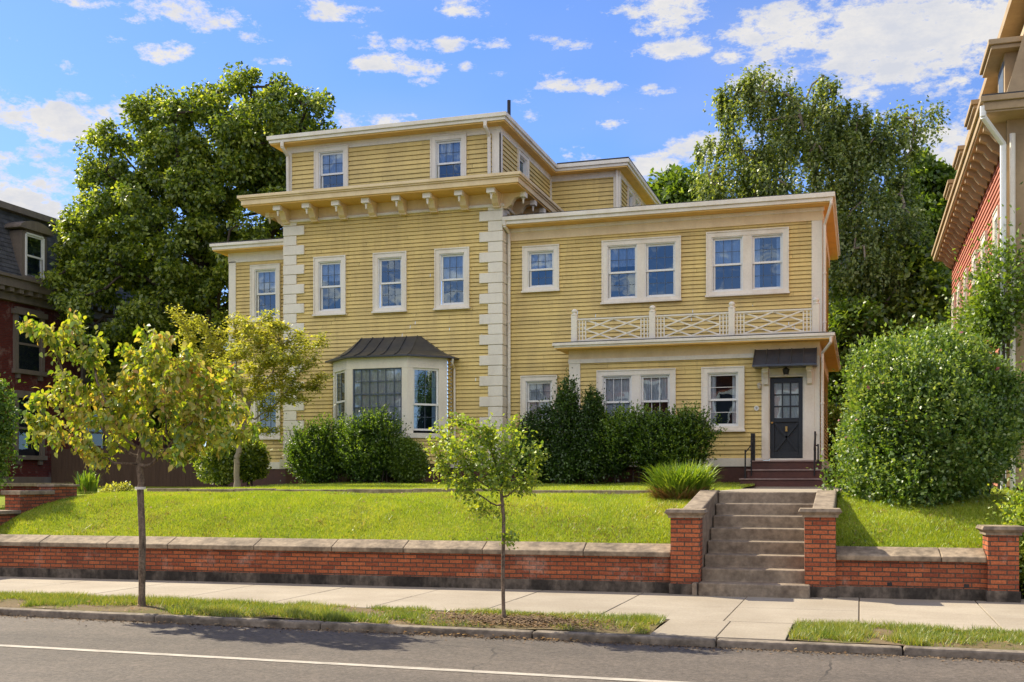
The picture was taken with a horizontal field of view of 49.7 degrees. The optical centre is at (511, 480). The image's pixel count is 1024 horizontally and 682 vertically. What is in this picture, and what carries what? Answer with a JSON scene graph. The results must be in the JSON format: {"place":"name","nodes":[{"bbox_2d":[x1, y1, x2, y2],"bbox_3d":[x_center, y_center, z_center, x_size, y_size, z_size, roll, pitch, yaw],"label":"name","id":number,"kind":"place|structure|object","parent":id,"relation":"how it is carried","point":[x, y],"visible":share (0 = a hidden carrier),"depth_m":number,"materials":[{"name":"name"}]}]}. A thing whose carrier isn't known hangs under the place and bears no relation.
{"place":"outdoors","nodes":[
{"label":"outdoors","id":0,"kind":"place"},
{"bbox_2d":[0,486,228,509],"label":"yard ground","id":1,"kind":"structure","parent":0,"point":[2,502],"depth_m":25.78,"materials":[{"name":"green plant"}]},
{"bbox_2d":[0,372,28,493],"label":"hedge shrub","id":2,"kind":"object","parent":1,"relation":"on","point":[6,427],"visible":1,"depth_m":20.02,"materials":[{"name":"green plant"}]},
{"bbox_2d":[0,483,73,494],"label":"coping","id":3,"kind":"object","parent":1,"relation":"on","point":[24,486],"depth_m":21.29,"materials":[{"name":"stone"}]},
{"bbox_2d":[71,470,102,493],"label":"iris plant","id":4,"kind":"object","parent":1,"relation":"on","point":[89,484],"visible":0.92,"depth_m":20.54,"materials":[{"name":"green plant"}]},
{"bbox_2d":[0,200,201,482],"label":"dark brick house","id":5,"kind":"structure","parent":1,"relation":"on","point":[28,238],"depth_m":38.91,"materials":[{"name":"brick"}]},
{"bbox_2d":[11,306,47,380],"bbox_3d":[-16.998,-4.820,39.000,0.160,2.480,1.650,0,0,17],"label":"window","id":6,"kind":"structure","parent":5,"relation":"in","point":[27,360],"depth_m":38.92,"materials":[{"name":"black glass"}]},
{"bbox_2d":[12,390,47,464],"bbox_3d":[-16.998,-1.870,39.000,0.160,2.580,1.650,0,0,17],"label":"window","id":7,"kind":"structure","parent":5,"relation":"in","point":[29,453],"depth_m":38.78,"materials":[{"name":"black glass"}]},
{"bbox_2d":[80,322,107,385],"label":"window","id":8,"kind":"structure","parent":5,"relation":"in","point":[85,380],"depth_m":41.84,"materials":[{"name":"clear glass"}]},
{"bbox_2d":[81,398,107,447],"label":"window","id":9,"kind":"structure","parent":5,"relation":"in","point":[97,436],"depth_m":42.49,"materials":[{"name":"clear glass"}]},
{"bbox_2d":[51,446,229,486],"bbox_3d":[-11.812,-0.525,38.175,9.750,1.450,0.140,0,0,17],"label":"board fence","id":10,"kind":"object","parent":1,"relation":"on","point":[66,465],"visible":0.26,"depth_m":38.61,"materials":[{"name":"brown wood"}]},
{"bbox_2d":[78,309,228,447],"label":"deciduous tree","id":11,"kind":"object","parent":1,"relation":"on","point":[113,368],"visible":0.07,"depth_m":41.18,"materials":[{"name":"green plant"}]},
{"bbox_2d":[32,61,341,431],"bbox_3d":[-11.120,-6.944,38.532,11.479,14.488,5.918,0,0,17],"label":"maple tree","id":12,"kind":"object","parent":1,"relation":"on","point":[190,175],"visible":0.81,"depth_m":37.50,"materials":[{"name":"green plant"}]},
{"bbox_2d":[192,434,272,485],"bbox_3d":[-7.517,-0.588,29.811,2.213,1.468,1.656,0,0,-22],"label":"dark shrub","id":13,"kind":"object","parent":1,"relation":"on","point":[254,463],"visible":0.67,"depth_m":29.49,"materials":[{"name":"green plant"}]},
{"bbox_2d":[164,303,333,487],"bbox_3d":[-6.731,-2.129,27.589,5.083,4.677,2.829,0,0,17],"label":"ornamental tree","id":14,"kind":"object","parent":1,"relation":"on","point":[259,390],"visible":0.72,"depth_m":27.17,"materials":[{"name":"green plant"}]},
{"bbox_2d":[209,100,840,487],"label":"yellow house","id":15,"kind":"structure","parent":1,"relation":"on","point":[514,237],"depth_m":29.18,"materials":[{"name":"beige paint"}]},
{"bbox_2d":[250,263,280,322],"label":"window","id":16,"kind":"structure","parent":15,"relation":"in","point":[265,282],"depth_m":32.32,"materials":[{"name":"beige paint"}]},
{"bbox_2d":[251,375,281,442],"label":"window","id":17,"kind":"structure","parent":15,"relation":"in","point":[270,423],"depth_m":32.30,"materials":[{"name":"beige paint"}]},
{"bbox_2d":[314,144,348,188],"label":"window","id":18,"kind":"structure","parent":15,"relation":"in","point":[333,167],"depth_m":31.02,"materials":[{"name":"beige paint"}]},
{"bbox_2d":[312,255,359,315],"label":"window","id":19,"kind":"structure","parent":15,"relation":"in","point":[329,272],"depth_m":30.70,"materials":[{"name":"beige paint"}]},
{"bbox_2d":[332,356,452,482],"bbox_3d":[-3.363,-1.470,29.509,3.410,3.540,1.298,0,0,17],"label":"bay window","id":20,"kind":"structure","parent":15,"relation":"in","point":[416,386],"depth_m":29.10,"materials":[{"name":"white paint"}]},
{"bbox_2d":[371,251,421,313],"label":"window","id":21,"kind":"structure","parent":15,"relation":"in","point":[389,268],"depth_m":30.17,"materials":[{"name":"beige paint"}]},
{"bbox_2d":[430,132,472,178],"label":"window","id":22,"kind":"structure","parent":15,"relation":"in","point":[450,156],"depth_m":29.97,"materials":[{"name":"beige paint"}]},
{"bbox_2d":[433,246,478,309],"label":"window","id":23,"kind":"structure","parent":15,"relation":"in","point":[451,265],"depth_m":29.62,"materials":[{"name":"beige paint"}]},
{"bbox_2d":[517,148,528,177],"bbox_3d":[0.248,-8.654,31.398,0.219,1.308,1.006,0,0,17],"label":"window","id":24,"kind":"structure","parent":15,"relation":"in","point":[522,158],"depth_m":31.59,"materials":[{"name":"beige paint"}]},
{"bbox_2d":[520,375,557,419],"bbox_3d":[0.733,-2.144,29.267,1.006,1.288,0.219,0,0,17],"label":"window","id":25,"kind":"structure","parent":15,"relation":"in","point":[533,388],"depth_m":29.31,"materials":[{"name":"beige paint"}]},
{"bbox_2d":[521,244,562,292],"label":"window","id":26,"kind":"structure","parent":15,"relation":"in","point":[540,263],"depth_m":29.29,"materials":[{"name":"beige paint"}]},
{"bbox_2d":[626,185,634,205],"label":"window","id":27,"kind":"structure","parent":15,"relation":"in","point":[630,193],"depth_m":35.43,"materials":[{"name":"beige paint"}]},
{"bbox_2d":[596,368,675,418],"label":"window","id":28,"kind":"structure","parent":15,"relation":"in","point":[652,386],"depth_m":27.37,"materials":[{"name":"beige paint"}]},
{"bbox_2d":[635,193,640,205],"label":"window","id":29,"kind":"structure","parent":15,"relation":"in","point":[637,200],"depth_m":36.32,"materials":[{"name":"beige paint"}]},
{"bbox_2d":[600,235,681,304],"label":"window","id":30,"kind":"structure","parent":15,"relation":"in","point":[635,270],"depth_m":28.64,"materials":[{"name":"beige paint"}]},
{"bbox_2d":[701,366,744,431],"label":"window","id":31,"kind":"structure","parent":15,"relation":"in","point":[723,387],"depth_m":26.78,"materials":[{"name":"beige paint"}]},
{"bbox_2d":[705,227,789,297],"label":"window","id":32,"kind":"structure","parent":15,"relation":"in","point":[746,262],"depth_m":27.73,"materials":[{"name":"beige paint"}]},
{"bbox_2d":[770,378,802,457],"bbox_3d":[6.520,-1.495,26.286,0.760,1.910,0.159,0,0,17],"label":"front door","id":33,"kind":"structure","parent":15,"relation":"in","point":[786,394],"depth_m":26.32,"materials":[{"name":"grey paint"}]},
{"bbox_2d":[0,598,667,634],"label":"verge soil","id":34,"kind":"structure","parent":0,"point":[89,607],"depth_m":12.11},
{"bbox_2d":[15,308,267,606],"bbox_3d":[-4.474,-0.255,13.149,3.439,3.670,1.448,0,0,17],"label":"street tree","id":35,"kind":"object","parent":34,"relation":"on","point":[182,433],"visible":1,"depth_m":12.99,"materials":[{"name":"green plant"}]},
{"bbox_2d":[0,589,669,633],"bbox_3d":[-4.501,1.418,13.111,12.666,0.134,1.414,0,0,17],"label":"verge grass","id":36,"kind":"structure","parent":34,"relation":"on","point":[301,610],"depth_m":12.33,"materials":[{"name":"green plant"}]},
{"bbox_2d":[422,411,550,617],"bbox_3d":[-0.291,0.416,11.786,1.478,2.329,0.846,0,0,17],"label":"street tree","id":37,"kind":"object","parent":34,"relation":"on","point":[503,471],"visible":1,"depth_m":11.70,"materials":[{"name":"green plant"}]},
{"bbox_2d":[0,593,1007,655],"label":"leaf litter","id":38,"kind":"object","parent":34,"relation":"on","point":[131,608],"visible":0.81,"depth_m":11.40,"materials":[{"name":"brown plant"}]},
{"bbox_2d":[396,611,652,628],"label":"wood mulch","id":39,"kind":"object","parent":34,"relation":"on","point":[527,619],"visible":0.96,"depth_m":11.55,"materials":[{"name":"wood"}]},
{"bbox_2d":[0,0,1008,459],"label":"sky","id":40,"kind":"structure","parent":0,"point":[584,79],"materials":[{"name":"blue"}]},
{"bbox_2d":[0,481,1014,546],"bbox_3d":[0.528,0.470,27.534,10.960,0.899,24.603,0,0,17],"label":"lawn","id":41,"kind":"structure","parent":0,"point":[389,532],"depth_m":16.63,"materials":[{"name":"green plant"}]},
{"bbox_2d":[278,404,350,484],"bbox_3d":[-4.923,-0.918,28.664,2.415,2.114,2.169,0,0,17],"label":"boxwood shrub","id":42,"kind":"object","parent":41,"relation":"on","point":[312,459],"visible":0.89,"depth_m":28.27,"materials":[{"name":"green plant"}]},
{"bbox_2d":[330,392,418,483],"bbox_3d":[-3.512,-0.884,28.054,2.120,2.652,2.161,0,0,17],"label":"boxwood shrub","id":43,"kind":"object","parent":41,"relation":"on","point":[362,448],"visible":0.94,"depth_m":27.70,"materials":[{"name":"green plant"}]},
{"bbox_2d":[147,488,650,494],"bbox_3d":[-2.104,0.217,19.833,10.280,0.166,0.172,0,0,17],"label":"stone edging","id":44,"kind":"object","parent":41,"relation":"on","point":[383,491],"visible":0.36,"depth_m":19.88,"materials":[{"name":"stone"}]},
{"bbox_2d":[382,429,436,483],"bbox_3d":[-2.616,-0.590,28.077,1.500,1.480,1.669,0,0,17],"label":"boxwood shrub","id":45,"kind":"object","parent":41,"relation":"on","point":[409,455],"visible":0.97,"depth_m":27.69,"materials":[{"name":"green plant"}]},
{"bbox_2d":[7,491,1015,545],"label":"fallen leaves","id":46,"kind":"object","parent":41,"relation":"on","point":[459,501],"visible":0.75,"depth_m":17.19,"materials":[{"name":"brown plant"}]},
{"bbox_2d":[54,492,1013,547],"bbox_3d":[-0.163,0.523,17.131,15.798,0.709,3.377,0,0,14],"label":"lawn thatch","id":47,"kind":"object","parent":41,"relation":"on","point":[82,497],"visible":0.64,"depth_m":16.27,"materials":[{"name":"green plant"}]},
{"bbox_2d":[511,397,565,483],"bbox_3d":[0.711,-0.989,27.021,2.077,2.293,1.974,0,0,-30],"label":"yew shrub","id":48,"kind":"object","parent":41,"relation":"on","point":[539,425],"visible":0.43,"depth_m":26.47,"materials":[{"name":"green plant"}]},
{"bbox_2d":[539,368,594,483],"bbox_3d":[1.394,-1.276,26.427,1.679,2.871,1.829,0,0,44],"label":"yew shrub","id":49,"kind":"object","parent":41,"relation":"on","point":[568,406],"visible":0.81,"depth_m":26.06,"materials":[{"name":"green plant"}]},
{"bbox_2d":[557,381,613,484],"bbox_3d":[1.824,-1.118,26.319,1.440,2.545,1.699,0,0,17],"label":"yew shrub","id":50,"kind":"object","parent":41,"relation":"on","point":[593,408],"visible":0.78,"depth_m":25.98,"materials":[{"name":"green plant"}]},
{"bbox_2d":[585,382,726,483],"bbox_3d":[3.269,-1.098,25.917,3.483,2.498,2.152,0,0,17],"label":"yew hedge","id":51,"kind":"object","parent":41,"relation":"on","point":[648,439],"visible":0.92,"depth_m":25.52,"materials":[{"name":"green plant"}]},
{"bbox_2d":[636,458,731,500],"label":"ornamental grass","id":52,"kind":"object","parent":41,"relation":"on","point":[682,481],"depth_m":16.79,"materials":[{"name":"green plant"}]},
{"bbox_2d":[0,615,1023,681],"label":"road","id":53,"kind":"structure","parent":0,"point":[559,657],"depth_m":9.55,"materials":[{"name":"grey asphalt"}]},
{"bbox_2d":[0,644,682,681],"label":"road marking","id":54,"kind":"object","parent":53,"relation":"on","point":[461,670],"depth_m":9.32,"materials":[{"name":"paint"}]},
{"bbox_2d":[0,615,1023,667],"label":"gutter grit","id":55,"kind":"object","parent":53,"relation":"on","point":[636,644],"visible":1,"depth_m":10.78,"materials":[{"name":"gravel"}]},
{"bbox_2d":[0,576,1023,640],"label":"pavement","id":56,"kind":"structure","parent":0,"point":[753,618],"depth_m":13.31,"materials":[{"name":"concrete"}]},
{"bbox_2d":[0,508,707,594],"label":"brick garden wall","id":57,"kind":"structure","parent":56,"relation":"on","point":[674,566],"depth_m":15.55,"materials":[{"name":"brick"}]},
{"bbox_2d":[683,490,836,598],"bbox_3d":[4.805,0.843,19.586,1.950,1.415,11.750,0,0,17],"label":"concrete steps","id":58,"kind":"structure","parent":56,"relation":"on","point":[752,544],"depth_m":14.98,"materials":[{"name":"grey concrete"}]},
{"bbox_2d":[799,508,1023,602],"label":"brick garden wall","id":59,"kind":"structure","parent":56,"relation":"on","point":[988,571],"depth_m":13.80,"materials":[{"name":"brick"}]},
{"bbox_2d":[31,572,1022,654],"bbox_3d":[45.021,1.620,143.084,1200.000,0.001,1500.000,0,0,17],"label":"ground","id":60,"kind":"structure","parent":0,"point":[1020,589],"depth_m":12.06,"materials":[{"name":"brown soil"}]},
{"bbox_2d":[0,484,79,525],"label":"stepped brick wall","id":61,"kind":"structure","parent":60,"relation":"on","point":[17,502],"depth_m":18.56,"materials":[{"name":"brick"}]},
{"bbox_2d":[0,607,1023,660],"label":"kerb","id":62,"kind":"structure","parent":60,"relation":"on","point":[976,653],"depth_m":10.79,"materials":[{"name":"concrete"}]},
{"bbox_2d":[290,599,987,622],"bbox_3d":[2.591,1.488,13.232,57.000,0.001,3.600,0,0,17],"label":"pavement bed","id":63,"kind":"object","parent":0,"point":[668,620],"depth_m":12.42,"materials":[{"name":"soil"}]},
{"bbox_2d":[720,487,841,497],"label":"garden path","id":64,"kind":"structure","parent":0,"point":[780,489],"depth_m":20.69,"materials":[{"name":"concrete"}]},
{"bbox_2d":[787,618,1023,649],"bbox_3d":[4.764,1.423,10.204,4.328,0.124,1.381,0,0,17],"label":"verge grass","id":65,"kind":"structure","parent":0,"point":[921,634],"depth_m":10.51,"materials":[{"name":"green plant"}]},
{"bbox_2d":[836,485,1023,552],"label":"lawn","id":66,"kind":"structure","parent":0,"point":[905,522],"depth_m":14.66,"materials":[{"name":"green plant"}]},
{"bbox_2d":[827,400,848,487],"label":"dark shrub","id":67,"kind":"object","parent":66,"relation":"on","point":[833,416],"visible":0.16,"depth_m":33.59,"materials":[{"name":"green plant"}]},
{"bbox_2d":[827,292,885,412],"bbox_3d":[10.886,-3.047,36.749,3.054,6.695,3.122,0,0,-13],"label":"deciduous tree","id":68,"kind":"object","parent":66,"relation":"on","point":[840,322],"visible":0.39,"depth_m":36.09,"materials":[{"name":"green plant"}]},
{"bbox_2d":[807,306,1023,508],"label":"round privet shrub","id":69,"kind":"object","parent":66,"relation":"on","point":[933,417],"visible":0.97,"depth_m":15.61,"materials":[{"name":"green plant"}]},
{"bbox_2d":[906,311,950,336],"bbox_3d":[13.636,-2.563,34.989,3.791,5.726,3.301,0,0,17],"label":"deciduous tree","id":70,"kind":"object","parent":66,"relation":"on","point":[936,322],"depth_m":35.02,"materials":[{"name":"green plant"}]},
{"bbox_2d":[927,182,1023,489],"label":"climbing plant","id":71,"kind":"object","parent":66,"relation":"on","point":[988,303],"visible":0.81,"depth_m":19.91,"materials":[{"name":"green plant"}]},
{"bbox_2d":[979,457,1023,598],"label":"yellow green shrub","id":72,"kind":"object","parent":66,"relation":"on","point":[1019,510],"visible":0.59,"depth_m":13.85,"materials":[{"name":"green plant"}]},
{"label":"back yard","id":73,"kind":"structure","parent":0,"visible":0},
{"bbox_2d":[647,163,728,324],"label":"deciduous tree","id":74,"kind":"object","parent":73,"relation":"on","point":[671,185],"visible":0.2,"depth_m":45.22,"materials":[{"name":"green plant"}]},
{"bbox_2d":[685,60,951,342],"bbox_3d":[10.798,-7.520,39.512,9.088,15.641,4.798,0,0,34],"label":"weeping birch tree","id":75,"kind":"object","parent":73,"relation":"on","point":[852,156],"visible":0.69,"depth_m":38.46,"materials":[{"name":"green plant"}]},
{"bbox_2d":[828,235,952,366],"bbox_3d":[13.276,-3.993,37.815,5.132,8.586,3.643,0,0,17],"label":"deciduous tree","id":76,"kind":"object","parent":73,"relation":"on","point":[929,276],"visible":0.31,"depth_m":36.65,"materials":[{"name":"green plant"}]},
{"bbox_2d":[887,146,956,276],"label":"deciduous tree","id":77,"kind":"object","parent":73,"relation":"on","point":[939,173],"visible":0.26,"depth_m":43.26,"materials":[{"name":"green plant"}]},
{"label":"yard ground","id":78,"kind":"structure","parent":0,"visible":0},
{"bbox_2d":[97,481,136,492],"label":"flowering plant","id":79,"kind":"object","parent":78,"relation":"on","point":[114,488],"visible":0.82,"depth_m":20.86,"materials":[{"name":"yellow plant"}]},
{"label":"side yard","id":80,"kind":"structure","parent":0,"visible":0},
{"bbox_2d":[931,0,1023,491],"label":"rose clapboard house","id":81,"kind":"structure","parent":80,"relation":"on","point":[988,162],"depth_m":21.54,"materials":[{"name":"red painted wood clapboard"},{"name":"tan brown paint"},{"name":"cream paint"}]},
{"bbox_2d":[951,292,955,335],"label":"window","id":82,"kind":"structure","parent":81,"relation":"in","point":[953,303],"depth_m":31.94,"materials":[{"name":"beige paint"}]},
{"bbox_2d":[956,281,961,322],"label":"window","id":83,"kind":"structure","parent":81,"relation":"in","point":[959,285],"depth_m":30.00,"materials":[{"name":"beige paint"}]},
{"bbox_2d":[963,268,968,336],"bbox_3d":[11.558,-4.214,28.023,0.172,2.228,0.896,0,0,17],"label":"window","id":84,"kind":"structure","parent":81,"relation":"in","point":[966,271],"depth_m":27.62,"materials":[{"name":"beige paint"}]},
{"bbox_2d":[972,249,978,348],"bbox_3d":[10.849,-4.191,25.835,0.210,2.273,0.940,0,0,17],"label":"window","id":85,"kind":"structure","parent":81,"relation":"in","point":[975,252],"depth_m":25.82,"materials":[{"name":"beige paint"}]},
{"bbox_2d":[980,230,987,272],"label":"window","id":86,"kind":"structure","parent":81,"relation":"in","point":[985,235],"depth_m":23.90,"materials":[{"name":"beige paint"}]},
{"bbox_2d":[992,205,999,288],"bbox_3d":[9.577,-4.214,21.727,0.172,2.228,0.896,0,0,17],"label":"window","id":87,"kind":"structure","parent":81,"relation":"in","point":[996,214],"depth_m":21.92,"materials":[{"name":"beige paint"}]}
]}

